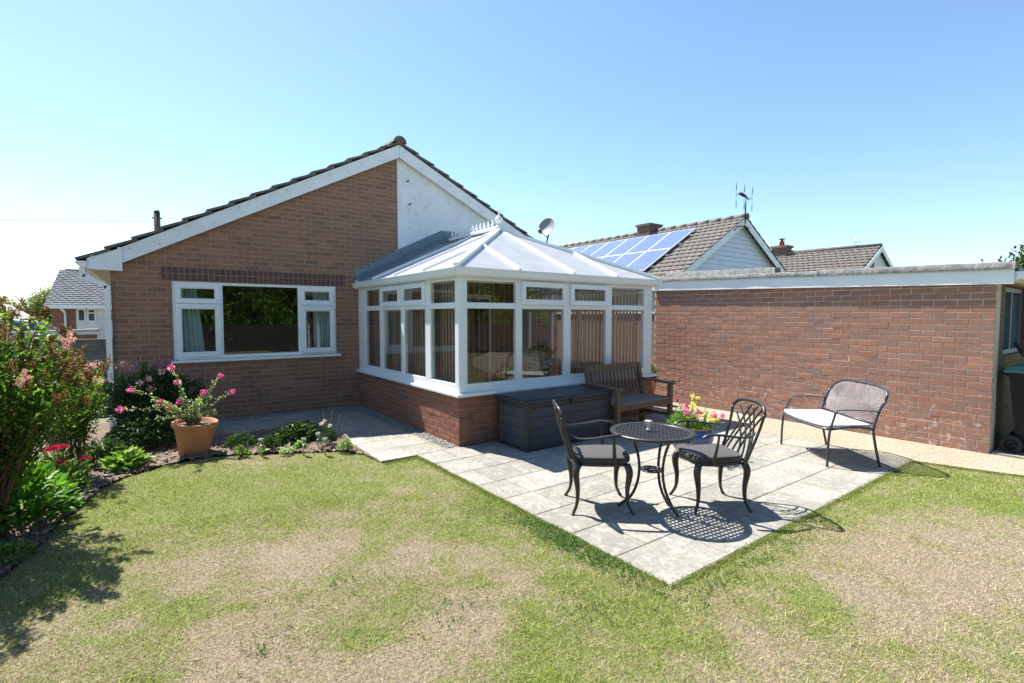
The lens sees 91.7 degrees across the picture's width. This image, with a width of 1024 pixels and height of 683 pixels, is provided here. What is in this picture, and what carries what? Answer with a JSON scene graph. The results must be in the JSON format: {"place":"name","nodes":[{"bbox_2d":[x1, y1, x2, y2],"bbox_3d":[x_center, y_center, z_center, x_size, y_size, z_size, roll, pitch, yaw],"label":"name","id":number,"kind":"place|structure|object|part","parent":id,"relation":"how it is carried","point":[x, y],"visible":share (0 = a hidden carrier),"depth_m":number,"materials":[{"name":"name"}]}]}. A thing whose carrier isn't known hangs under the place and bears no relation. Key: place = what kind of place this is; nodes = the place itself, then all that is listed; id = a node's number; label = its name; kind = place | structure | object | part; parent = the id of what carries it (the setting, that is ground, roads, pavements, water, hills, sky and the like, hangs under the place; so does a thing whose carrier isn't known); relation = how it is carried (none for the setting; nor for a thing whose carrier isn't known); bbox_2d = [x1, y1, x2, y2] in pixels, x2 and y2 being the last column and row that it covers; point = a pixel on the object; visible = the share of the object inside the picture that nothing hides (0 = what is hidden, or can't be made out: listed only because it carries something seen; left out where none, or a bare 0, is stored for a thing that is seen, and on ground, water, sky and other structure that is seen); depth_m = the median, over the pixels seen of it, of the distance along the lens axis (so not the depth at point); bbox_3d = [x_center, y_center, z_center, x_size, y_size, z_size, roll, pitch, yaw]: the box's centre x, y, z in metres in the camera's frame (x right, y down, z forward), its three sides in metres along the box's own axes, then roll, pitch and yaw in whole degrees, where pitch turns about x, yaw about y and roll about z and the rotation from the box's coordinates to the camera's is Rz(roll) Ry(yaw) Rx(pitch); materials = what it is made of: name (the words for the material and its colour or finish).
{"place":"outdoors","nodes":[
{"label":"outdoors","id":0,"kind":"place"},
{"bbox_2d":[0,422,377,577],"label":"planting bed","id":1,"kind":"object","parent":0,"point":[37,538],"visible":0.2,"depth_m":5.53,"materials":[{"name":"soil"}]},
{"bbox_2d":[0,539,40,564],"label":"sprawling weed","id":2,"kind":"object","parent":1,"relation":"on","point":[10,548],"visible":1,"depth_m":3.26,"materials":[{"name":"green plant"}]},
{"bbox_2d":[0,453,84,534],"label":"herbaceous clump","id":3,"kind":"object","parent":1,"relation":"on","point":[37,496],"visible":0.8,"depth_m":3.75,"materials":[{"name":"green plant"}]},
{"bbox_2d":[0,295,113,536],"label":"flowering bush","id":4,"kind":"object","parent":1,"relation":"on","point":[26,406],"visible":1,"depth_m":3.46,"materials":[{"name":"green plant"}]},
{"bbox_2d":[39,444,78,490],"bbox_3d":[-3.907,1.133,4.284,0.262,0.508,0.287,1,3,11],"label":"sedum","id":5,"kind":"object","parent":1,"relation":"on","point":[55,448],"visible":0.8,"depth_m":4.27,"materials":[{"name":"green plant"}]},
{"bbox_2d":[34,452,94,489],"bbox_3d":[-4.122,1.179,4.484,0.552,0.399,0.553,-2,4,-36],"label":"perennial","id":6,"kind":"object","parent":1,"relation":"on","point":[74,470],"visible":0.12,"depth_m":4.52,"materials":[{"name":"green plant"}]},
{"bbox_2d":[49,456,95,498],"bbox_3d":[-3.799,1.189,4.293,0.250,0.397,0.294,1,3,16],"label":"sedum","id":7,"kind":"object","parent":1,"relation":"on","point":[82,471],"visible":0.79,"depth_m":4.33,"materials":[{"name":"green plant"}]},
{"bbox_2d":[37,360,108,474],"bbox_3d":[-4.326,0.759,4.779,0.712,1.168,0.792,-2,4,-36],"label":"spirea","id":8,"kind":"object","parent":1,"relation":"on","point":[79,434],"visible":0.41,"depth_m":4.82,"materials":[{"name":"green plant"}]},
{"bbox_2d":[74,436,127,467],"bbox_3d":[-4.406,1.175,5.327,0.566,0.324,0.595,-2,4,-36],"label":"perennial","id":9,"kind":"object","parent":1,"relation":"on","point":[99,452],"visible":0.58,"depth_m":5.27,"materials":[{"name":"green plant"}]},
{"bbox_2d":[97,444,153,470],"bbox_3d":[-4.028,1.219,5.203,0.496,0.248,0.500,-2,4,-36],"label":"leafy clump","id":10,"kind":"object","parent":1,"relation":"on","point":[132,456],"visible":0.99,"depth_m":5.15,"materials":[{"name":"green plant"}]},
{"bbox_2d":[102,407,177,448],"bbox_3d":[-4.461,1.050,6.090,0.909,0.497,0.903,-2,4,-36],"label":"ground shrub","id":11,"kind":"object","parent":1,"relation":"on","point":[132,429],"visible":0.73,"depth_m":5.93,"materials":[{"name":"green plant"}]},
{"bbox_2d":[94,356,210,436],"bbox_3d":[-4.628,0.721,6.393,1.332,1.086,0.925,-2,4,-36],"label":"shade shrub","id":12,"kind":"object","parent":1,"relation":"on","point":[161,385],"visible":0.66,"depth_m":6.22,"materials":[{"name":"green plant"}]},
{"bbox_2d":[171,417,217,455],"bbox_3d":[-3.675,1.109,5.778,0.463,0.404,0.463,-2,4,-36],"label":"terracotta pot","id":13,"kind":"object","parent":1,"relation":"on","point":[195,439],"visible":0.86,"depth_m":5.64,"materials":[{"name":"orange ceramic"}]},
{"bbox_2d":[115,363,235,424],"bbox_3d":[-3.812,0.596,5.675,1.137,0.729,0.348,-2,4,-36],"label":"potted shrub","id":14,"kind":"object","parent":13,"relation":"on","point":[191,415],"visible":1,"depth_m":5.70,"materials":[{"name":"green plant"}]},
{"bbox_2d":[225,430,257,448],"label":"fern clump","id":15,"kind":"object","parent":1,"relation":"on","point":[234,440],"visible":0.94,"depth_m":6.01,"materials":[{"name":"green plant"}]},
{"bbox_2d":[232,444,250,456],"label":"seedling","id":16,"kind":"object","parent":1,"relation":"on","point":[237,450],"visible":1,"depth_m":5.64,"materials":[{"name":"green plant"}]},
{"bbox_2d":[256,447,269,453],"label":"seedling","id":17,"kind":"object","parent":1,"relation":"on","point":[264,449],"visible":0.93,"depth_m":5.78,"materials":[{"name":"green plant"}]},
{"bbox_2d":[258,433,281,450],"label":"fern clump","id":18,"kind":"object","parent":1,"relation":"on","point":[270,440],"visible":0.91,"depth_m":5.88,"materials":[{"name":"green plant"}]},
{"bbox_2d":[278,443,295,454],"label":"seedling","id":19,"kind":"object","parent":1,"relation":"on","point":[288,450],"visible":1,"depth_m":5.77,"materials":[{"name":"green plant"}]},
{"bbox_2d":[272,419,321,442],"bbox_3d":[-2.749,1.138,6.387,0.602,0.291,0.608,-2,4,-36],"label":"leafy clump","id":20,"kind":"object","parent":1,"relation":"on","point":[295,430],"visible":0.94,"depth_m":6.28,"materials":[{"name":"green plant"}]},
{"bbox_2d":[292,440,307,448],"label":"seedling","id":21,"kind":"object","parent":1,"relation":"on","point":[298,443],"visible":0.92,"depth_m":5.95,"materials":[{"name":"green plant"}]},
{"bbox_2d":[319,412,340,444],"bbox_3d":[-2.249,1.085,6.121,0.267,0.421,0.243,-2,4,-36],"label":"snapdragon","id":22,"kind":"object","parent":1,"relation":"on","point":[330,438],"visible":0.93,"depth_m":6.11,"materials":[{"name":"green plant"}]},
{"bbox_2d":[336,434,353,452],"bbox_3d":[-1.964,1.193,5.865,0.207,0.230,0.203,-2,4,-36],"label":"snapdragon","id":23,"kind":"object","parent":1,"relation":"on","point":[343,445],"visible":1,"depth_m":5.85,"materials":[{"name":"green plant"}]},
{"bbox_2d":[69,406,492,446],"bbox_3d":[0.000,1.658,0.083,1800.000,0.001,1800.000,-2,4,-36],"label":"ground","id":24,"kind":"structure","parent":0,"point":[102,420],"depth_m":8.03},
{"bbox_2d":[0,304,34,320],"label":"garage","id":25,"kind":"structure","parent":24,"relation":"on","point":[24,315],"depth_m":24.35,"materials":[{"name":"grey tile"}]},
{"bbox_2d":[0,287,51,323],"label":"round tree","id":26,"kind":"object","parent":24,"relation":"on","point":[37,301],"visible":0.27,"depth_m":32.03,"materials":[{"name":"green plant"}]},
{"bbox_2d":[0,319,73,335],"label":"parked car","id":27,"kind":"object","parent":24,"relation":"on","point":[17,323],"depth_m":18.49,"materials":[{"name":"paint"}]},
{"bbox_3d":[-18.874,-0.547,18.655,2.915,0.390,1.619,-2,4,-36],"label":"window","id":28,"kind":"part","parent":27,"relation":"part of","materials":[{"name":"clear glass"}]},
{"bbox_2d":[10,329,103,359],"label":"brick wall","id":29,"kind":"structure","parent":24,"relation":"on","point":[86,336],"depth_m":12.87,"materials":[{"name":"brown brick"}]},
{"bbox_2d":[5,356,114,406],"bbox_3d":[-8.382,0.759,7.609,3.780,0.920,0.100,-2,4,-36],"label":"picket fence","id":30,"kind":"object","parent":24,"relation":"on","point":[99,367],"visible":0.06,"depth_m":8.49,"materials":[{"name":"wood"}]},
{"bbox_2d":[7,339,113,392],"bbox_3d":[-9.444,0.563,9.238,3.595,1.150,0.085,-2,4,-36],"label":"grey panel fence","id":31,"kind":"object","parent":24,"relation":"on","point":[98,346],"visible":0.14,"depth_m":9.94,"materials":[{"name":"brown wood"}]},
{"bbox_2d":[44,269,112,338],"bbox_3d":[-19.586,-1.907,28.915,10.141,4.110,8.900,-2,4,-36],"label":"grey roofed bungalow","id":32,"kind":"object","parent":24,"relation":"on","point":[74,301],"visible":0.25,"depth_m":23.71,"materials":[{"name":"tile"}]},
{"bbox_2d":[77,309,85,321],"bbox_3d":[-20.334,-1.239,23.489,0.300,0.600,0.055,-2,4,-36],"label":"window","id":33,"kind":"structure","parent":32,"relation":"in","point":[81,313],"depth_m":23.49,"materials":[{"name":"plastic"}]},
{"bbox_2d":[87,309,95,321],"bbox_3d":[-20.039,-1.250,23.704,0.310,0.600,0.055,-2,4,-36],"label":"window","id":34,"kind":"structure","parent":32,"relation":"in","point":[91,313],"depth_m":23.71,"materials":[{"name":"plastic"}]},
{"bbox_2d":[152,209,161,230],"bbox_3d":[-17.305,-3.036,24.389,0.339,6.820,0.367,1,3,13],"label":"telegraph pole","id":35,"kind":"object","parent":24,"relation":"on","point":[156,218],"visible":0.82,"depth_m":24.14,"materials":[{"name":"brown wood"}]},
{"bbox_2d":[0,220,102,221],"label":"overhead cable","id":36,"kind":"object","parent":35,"relation":"attached to","point":[70,221],"visible":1,"depth_m":22.61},
{"bbox_2d":[74,135,555,427],"bbox_3d":[-6.442,-1.608,15.201,9.123,4.889,14.950,-2,4,-36],"label":"brick bungalow","id":37,"kind":"object","parent":24,"relation":"on","point":[256,270],"visible":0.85,"depth_m":8.42,"materials":[{"name":"brick"}]},
{"bbox_2d":[181,288,204,351],"bbox_3d":[-4.885,-0.324,7.548,0.380,1.110,0.072,-2,4,-36],"label":"curtain","id":38,"kind":"object","parent":37,"relation":"hanging from","point":[193,340],"visible":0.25,"depth_m":7.56,"materials":[{"name":"white fabric"}]},
{"bbox_2d":[171,281,340,363],"bbox_3d":[-4.002,-0.316,7.971,2.455,1.207,0.143,-2,4,-36],"label":"window","id":39,"kind":"structure","parent":37,"relation":"in","point":[178,303],"depth_m":7.67,"materials":[{"name":"plastic"}]},
{"bbox_2d":[313,292,329,347],"bbox_3d":[-3.310,-0.381,8.696,0.320,1.110,0.072,-2,4,-36],"label":"curtain","id":40,"kind":"object","parent":37,"relation":"hanging from","point":[321,329],"visible":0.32,"depth_m":8.68,"materials":[{"name":"white fabric"}]},
{"bbox_2d":[434,293,491,381],"bbox_3d":[-1.022,0.029,10.188,1.510,2.000,0.110,-2,4,-36],"label":"window","id":41,"kind":"structure","parent":37,"relation":"in","point":[471,296],"depth_m":10.57,"materials":[{"name":"plastic"}]},
{"bbox_2d":[537,218,553,242],"bbox_3d":[0.689,-2.314,11.238,0.446,1.005,0.418,-2,4,-36],"label":"satellite dish","id":42,"kind":"object","parent":37,"relation":"attached to","point":[546,227],"visible":0.95,"depth_m":11.31,"materials":[{"name":"metal"}]},
{"bbox_2d":[352,210,662,446],"bbox_3d":[-0.184,-0.548,8.480,3.887,3.485,3.672,-2,4,-36],"label":"conservatory","id":43,"kind":"object","parent":24,"relation":"on","point":[460,412],"visible":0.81,"depth_m":7.20,"materials":[{"name":"plastic"}]},
{"bbox_2d":[362,276,455,392],"bbox_3d":[-1.642,-0.150,7.421,0.095,1.444,3.279,-2,4,-36],"label":"window frame","id":44,"kind":"structure","parent":43,"relation":"in","point":[427,303],"depth_m":7.33,"materials":[{"name":"plastic"}]},
{"bbox_2d":[373,281,454,382],"bbox_3d":[-1.559,-0.172,7.561,0.030,1.345,3.037,-2,4,-36],"label":"vertical blind","id":45,"kind":"object","parent":43,"relation":"attached to","point":[395,338],"visible":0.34,"depth_m":7.24,"materials":[{"name":"fabric"}]},
{"bbox_2d":[528,344,556,376],"bbox_3d":[0.565,0.563,9.437,0.515,1.029,0.604,-2,4,-36],"label":"potted geranium","id":46,"kind":"object","parent":43,"relation":"on","point":[546,359],"visible":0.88,"depth_m":9.38,"materials":[{"name":"green plant"}]},
{"bbox_2d":[467,280,637,381],"bbox_3d":[0.727,-0.156,7.244,3.368,1.345,0.076,-2,4,-36],"label":"vertical blind","id":47,"kind":"object","parent":43,"relation":"attached to","point":[599,331],"visible":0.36,"depth_m":7.63,"materials":[{"name":"fabric"}]},
{"bbox_2d":[465,276,648,392],"bbox_3d":[0.822,-0.135,7.121,3.475,1.444,0.095,-2,4,-36],"label":"window frame","id":48,"kind":"structure","parent":43,"relation":"in","point":[567,303],"depth_m":7.00,"materials":[{"name":"plastic"}]},
{"bbox_2d":[525,289,640,365],"bbox_3d":[1.272,-0.257,9.547,0.061,1.444,3.279,-2,4,-36],"label":"window frame","id":49,"kind":"structure","parent":43,"relation":"in","point":[550,294],"depth_m":10.15,"materials":[{"name":"plastic"}]},
{"bbox_2d":[556,213,786,313],"bbox_3d":[3.168,-2.109,22.460,8.509,5.160,15.290,-2,4,-36],"label":"solar bungalow","id":50,"kind":"object","parent":24,"relation":"on","point":[704,245],"visible":0.22,"depth_m":16.61,"materials":[{"name":"tile"}]},
{"bbox_2d":[734,183,752,230],"bbox_3d":[7.415,-4.246,15.881,1.006,1.514,0.120,-2,4,-36],"label":"television aerial","id":51,"kind":"object","parent":50,"relation":"attached to","point":[742,194],"visible":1,"depth_m":15.90,"materials":[{"name":"metal"}]},
{"bbox_2d":[770,238,893,271],"bbox_3d":[15.952,-2.599,25.545,8.612,5.830,5.102,-2,4,-36],"label":"bungalow","id":52,"kind":"object","parent":24,"relation":"on","point":[849,257],"visible":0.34,"depth_m":24.25,"materials":[{"name":"tile"}]},
{"bbox_2d":[981,244,1023,268],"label":"garden tree","id":53,"kind":"object","parent":24,"relation":"on","point":[1021,259],"visible":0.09,"depth_m":10.12,"materials":[{"name":"green plant"}]},
{"bbox_2d":[0,451,1023,682],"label":"lawn","id":54,"kind":"structure","parent":0,"point":[276,582],"depth_m":2.88,"materials":[{"name":"green plant"}]},
{"bbox_2d":[258,438,264,455],"bbox_3d":[-2.873,1.218,5.697,0.054,0.215,0.054,1,3,15],"label":"stake light","id":55,"kind":"object","parent":54,"relation":"on","point":[261,439],"visible":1,"depth_m":5.69,"materials":[{"name":"silver metal"}]},
{"bbox_2d":[300,437,306,455],"bbox_3d":[-2.399,1.217,5.727,0.054,0.215,0.054,-2,4,-40],"label":"stake light","id":56,"kind":"object","parent":54,"relation":"on","point":[303,438],"visible":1,"depth_m":5.72,"materials":[{"name":"silver metal"}]},
{"bbox_2d":[322,437,326,455],"bbox_3d":[-2.158,1.216,5.736,0.054,0.215,0.054,-1,3,-15],"label":"stake light","id":57,"kind":"object","parent":54,"relation":"on","point":[324,438],"visible":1,"depth_m":5.73,"materials":[{"name":"silver metal"}]},
{"bbox_2d":[195,484,863,674],"bbox_3d":[0.767,1.426,3.245,4.163,0.028,2.583,0,3,8],"label":"clover","id":58,"kind":"object","parent":54,"relation":"on","point":[558,534],"visible":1,"depth_m":3.23,"materials":[{"name":"green plant"}]},
{"bbox_2d":[0,0,1023,317],"label":"sky","id":59,"kind":"structure","parent":0,"point":[898,125],"materials":[{"name":"blue"}]},
{"bbox_2d":[122,405,912,586],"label":"patio","id":60,"kind":"structure","parent":0,"point":[542,476],"depth_m":4.71,"materials":[{"name":"grey stone"}]},
{"bbox_2d":[353,405,455,447],"bbox_3d":[-1.741,1.214,7.440,0.193,0.061,3.455,-2,4,-36],"label":"pebble strip","id":61,"kind":"object","parent":60,"relation":"on","point":[433,438],"visible":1,"depth_m":7.06,"materials":[{"name":"grey gravel"}]},
{"bbox_2d":[495,385,612,452],"bbox_3d":[0.573,0.958,6.440,1.461,0.616,0.664,-2,4,-36],"label":"storage box","id":62,"kind":"object","parent":60,"relation":"on","point":[526,421],"visible":0.99,"depth_m":6.14,"materials":[{"name":"grey plastic"}]},
{"bbox_2d":[552,399,634,515],"bbox_3d":[0.662,0.942,4.186,0.646,0.896,0.589,0,3,-1],"label":"cast armchair","id":63,"kind":"object","parent":60,"relation":"on","point":[614,455],"visible":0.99,"depth_m":4.00,"materials":[{"name":"metal"}]},
{"bbox_2d":[583,362,675,424],"bbox_3d":[1.678,0.786,7.104,1.188,0.893,0.686,-2,4,-36],"label":"wooden bench","id":64,"kind":"object","parent":60,"relation":"on","point":[642,400],"visible":0.77,"depth_m":7.19,"materials":[{"name":"brown wood"}]},
{"bbox_2d":[610,422,696,516],"bbox_3d":[1.146,1.058,4.084,0.682,0.664,0.682,3,4,42],"label":"bistro table","id":65,"kind":"object","parent":60,"relation":"on","point":[660,434],"visible":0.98,"depth_m":4.05,"materials":[{"name":"metal"}]},
{"bbox_2d":[644,419,652,430],"bbox_3d":[1.120,0.684,4.077,0.054,0.082,0.054,2,3,34],"label":"candle jar","id":66,"kind":"object","parent":65,"relation":"on","point":[647,421],"visible":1,"depth_m":4.06,"materials":[{"name":"clear glass"}]},
{"bbox_2d":[672,426,713,458],"bbox_3d":[2.037,1.125,5.650,0.480,0.363,0.480,-2,4,-36],"label":"blue pot","id":67,"kind":"object","parent":60,"relation":"on","point":[700,434],"visible":0.2,"depth_m":5.43,"materials":[{"name":"ceramic"}]},
{"bbox_2d":[666,393,724,429],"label":"bedding flowers","id":68,"kind":"object","parent":67,"relation":"on","point":[688,414],"visible":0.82,"depth_m":5.55,"materials":[{"name":"multicoloured plant"}]},
{"bbox_2d":[668,398,766,515],"bbox_3d":[1.741,0.940,4.218,0.646,0.896,0.589,0,3,-6],"label":"cast armchair","id":69,"kind":"object","parent":60,"relation":"on","point":[698,456],"visible":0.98,"depth_m":4.11,"materials":[{"name":"metal"}]},
{"bbox_2d":[780,379,888,466],"bbox_3d":[3.648,0.881,5.703,0.749,0.850,0.967,0,3,1],"label":"bench","id":70,"kind":"object","parent":60,"relation":"on","point":[822,418],"visible":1,"depth_m":5.55,"materials":[{"name":"metal"}]},
{"bbox_2d":[652,402,1023,474],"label":"path","id":71,"kind":"structure","parent":0,"point":[916,451],"depth_m":6.14,"materials":[{"name":"concrete"}]},
{"bbox_2d":[556,312,654,371],"bbox_3d":[-0.586,-0.053,16.021,0.130,1.700,14.260,-2,4,-36],"label":"board fence","id":72,"kind":"object","parent":71,"relation":"on","point":[638,337],"visible":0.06,"depth_m":11.76,"materials":[{"name":"brown wood"}]},
{"bbox_2d":[652,381,656,393],"bbox_3d":[2.462,0.933,9.100,0.360,0.400,0.360,-2,4,-36],"label":"flower tub","id":73,"kind":"object","parent":71,"relation":"on","point":[653,386],"visible":0.17,"depth_m":8.97,"materials":[{"name":"ceramic"}]},
{"bbox_2d":[651,359,658,378],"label":"geranium","id":74,"kind":"object","parent":73,"relation":"on","point":[654,369],"visible":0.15,"depth_m":9.02,"materials":[{"name":"green plant"}]},
{"bbox_2d":[652,261,1023,453],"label":"brick garage","id":75,"kind":"structure","parent":71,"relation":"on","point":[932,350],"depth_m":6.77,"materials":[{"name":"brick"}]},
{"bbox_2d":[1003,287,1022,354],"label":"window","id":76,"kind":"structure","parent":75,"relation":"in","point":[1013,298],"depth_m":6.60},
{"bbox_2d":[991,447,1023,458],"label":"bin standing","id":77,"kind":"object","parent":71,"relation":"on","point":[1001,452],"visible":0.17,"depth_m":5.69,"materials":[{"name":"grey concrete"}]},
{"bbox_2d":[999,363,1023,452],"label":"wheelie bin","id":78,"kind":"object","parent":77,"relation":"on","point":[1012,441],"visible":1,"depth_m":5.69,"materials":[{"name":"plastic"}]},
{"bbox_2d":[1013,342,1023,357],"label":"barrow handles","id":79,"kind":"object","parent":77,"relation":"on","point":[1018,347],"visible":1,"depth_m":5.83,"materials":[{"name":"metal"}]}
]}

